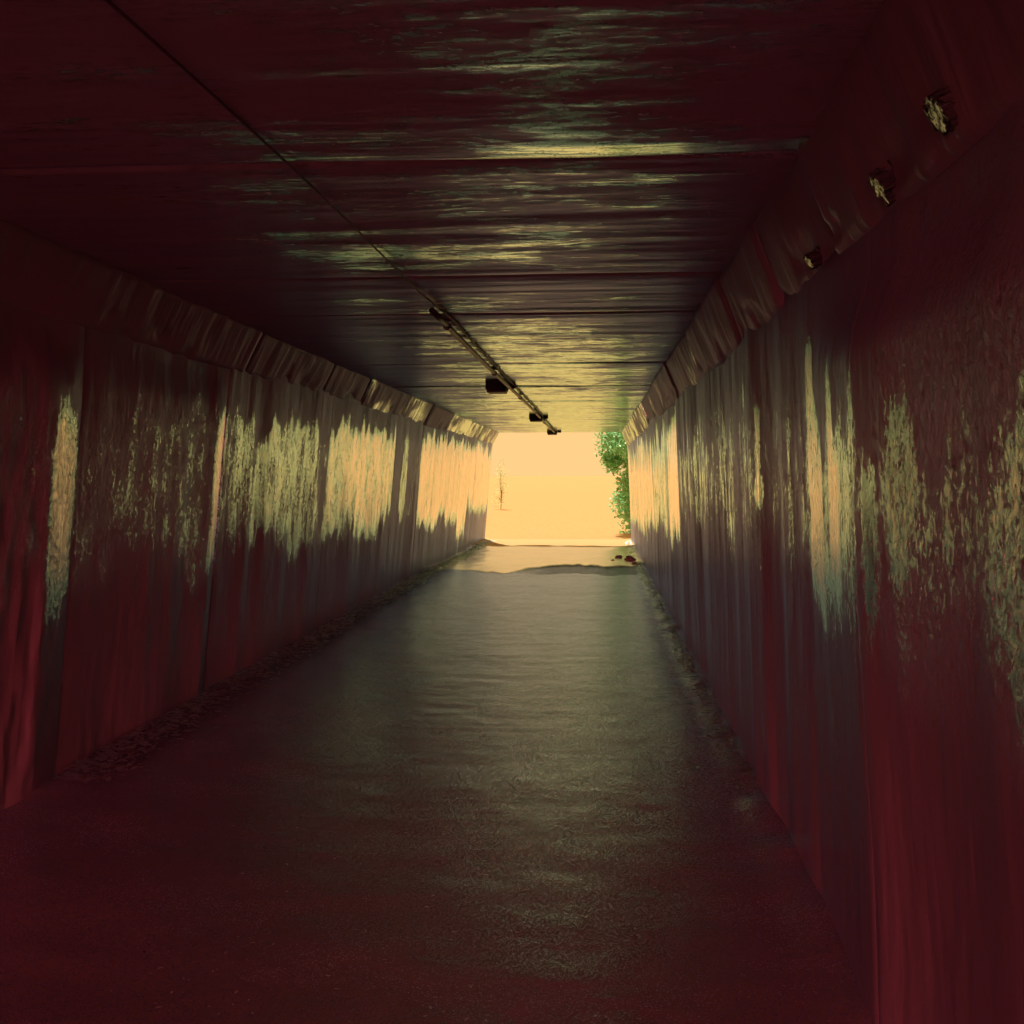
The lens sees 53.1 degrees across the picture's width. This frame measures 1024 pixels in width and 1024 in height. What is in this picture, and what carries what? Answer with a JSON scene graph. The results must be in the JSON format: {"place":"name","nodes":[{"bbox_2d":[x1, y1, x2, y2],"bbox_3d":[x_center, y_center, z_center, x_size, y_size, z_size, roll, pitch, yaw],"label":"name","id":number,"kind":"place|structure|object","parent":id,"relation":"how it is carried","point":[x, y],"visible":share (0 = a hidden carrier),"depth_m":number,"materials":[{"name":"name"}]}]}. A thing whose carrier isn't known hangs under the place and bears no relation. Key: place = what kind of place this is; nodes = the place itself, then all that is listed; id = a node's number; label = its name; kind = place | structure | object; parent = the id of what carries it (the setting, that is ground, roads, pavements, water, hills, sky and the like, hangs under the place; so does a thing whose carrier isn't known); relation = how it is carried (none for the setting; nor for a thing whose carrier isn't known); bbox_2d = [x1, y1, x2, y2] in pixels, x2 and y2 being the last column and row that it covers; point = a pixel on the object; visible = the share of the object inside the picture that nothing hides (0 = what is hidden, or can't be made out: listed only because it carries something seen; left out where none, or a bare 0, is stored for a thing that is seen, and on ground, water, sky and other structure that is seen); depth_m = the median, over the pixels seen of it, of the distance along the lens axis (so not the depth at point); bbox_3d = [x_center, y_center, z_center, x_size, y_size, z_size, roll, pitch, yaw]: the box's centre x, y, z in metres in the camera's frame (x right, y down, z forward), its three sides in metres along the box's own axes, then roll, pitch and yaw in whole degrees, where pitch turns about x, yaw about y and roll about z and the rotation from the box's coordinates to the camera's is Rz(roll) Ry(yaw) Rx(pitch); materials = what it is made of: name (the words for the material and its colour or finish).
{"place":"outdoors","nodes":[
{"label":"outdoors","id":0,"kind":"place"},
{"bbox_2d":[0,538,872,1023],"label":"path","id":1,"kind":"structure","parent":0,"point":[700,892],"depth_m":4.23,"materials":[{"name":"concrete"}]},
{"bbox_2d":[52,539,496,782],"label":"leaf litter","id":2,"kind":"object","parent":1,"relation":"on","point":[150,733],"visible":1,"depth_m":6.59,"materials":[{"name":"brown plant"}]},
{"bbox_2d":[111,593,749,1021],"bbox_3d":[-0.289,1.235,8.289,3.178,0.006,11.983,0,2,5],"label":"loose grit","id":3,"kind":"object","parent":1,"relation":"on","point":[433,895],"visible":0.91,"depth_m":3.51,"materials":[{"name":"grey gravel"}]},
{"bbox_2d":[624,556,635,560],"bbox_3d":[2.105,0.844,18.235,0.207,0.139,0.203,1,2,24],"label":"broken stone","id":4,"kind":"object","parent":1,"relation":"on","point":[629,558],"visible":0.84,"depth_m":18.17,"materials":[{"name":"stone"}]},
{"bbox_2d":[624,540,760,789],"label":"leaf litter","id":5,"kind":"object","parent":1,"relation":"on","point":[745,771],"visible":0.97,"depth_m":6.74,"materials":[{"name":"brown plant"}]},
{"bbox_2d":[485,476,630,538],"bbox_3d":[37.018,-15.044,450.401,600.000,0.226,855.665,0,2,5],"label":"gravel yard","id":6,"kind":"structure","parent":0,"point":[554,507],"depth_m":45.74,"materials":[{"name":"beige gravel"}]},
{"bbox_2d":[491,461,508,508],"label":"young tree","id":7,"kind":"object","parent":6,"relation":"on","point":[501,489],"visible":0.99,"depth_m":46.16,"materials":[{"name":"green plant"}]},
{"bbox_2d":[593,432,630,532],"bbox_3d":[3.775,-1.336,27.398,3.218,4.214,2.704,0,2,5],"label":"leafy tree","id":8,"kind":"object","parent":6,"relation":"on","point":[614,445],"visible":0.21,"depth_m":27.19,"materials":[{"name":"green plant"}]},
{"bbox_2d":[490,432,625,475],"label":"sky","id":9,"kind":"structure","parent":0,"point":[530,453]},
{"bbox_3d":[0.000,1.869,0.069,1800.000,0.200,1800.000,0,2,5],"label":"ground","id":10,"kind":"structure","parent":0,"visible":0},
{"bbox_2d":[0,0,1023,1023],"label":"tunnel","id":11,"kind":"structure","parent":10,"relation":"on","point":[747,276],"depth_m":3.52,"materials":[{"name":"paint"}]},
{"bbox_2d":[104,0,557,431],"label":"cable","id":12,"kind":"object","parent":11,"relation":"attached to","point":[161,48],"visible":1,"depth_m":3.00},
{"bbox_2d":[429,307,554,432],"bbox_3d":[0.277,-1.483,14.632,0.086,0.082,17.700,0,2,5],"label":"conduit","id":13,"kind":"object","parent":11,"relation":"attached to","point":[445,323],"visible":0.94,"depth_m":7.82,"materials":[{"name":"metal"}]},
{"bbox_2d":[485,382,515,393],"bbox_3d":[-0.117,-1.338,11.055,0.310,0.110,0.320,0,2,5],"label":"ceiling lamp","id":14,"kind":"object","parent":11,"relation":"attached to","point":[496,388],"visible":0.81,"depth_m":10.91,"materials":[{"name":"black metal"}]},
{"bbox_2d":[529,415,547,421],"bbox_3d":[0.448,-1.562,17.075,0.310,0.110,0.320,0,2,5],"label":"ceiling lamp","id":15,"kind":"object","parent":11,"relation":"attached to","point":[533,418],"visible":0.97,"depth_m":16.93,"materials":[{"name":"black metal"}]},
{"bbox_2d":[547,430,560,434],"bbox_3d":[0.943,-1.776,22.849,0.310,0.110,0.320,0,2,5],"label":"ceiling lamp","id":16,"kind":"object","parent":11,"relation":"attached to","point":[549,432],"visible":0.91,"depth_m":22.72,"materials":[{"name":"black metal"}]}
]}

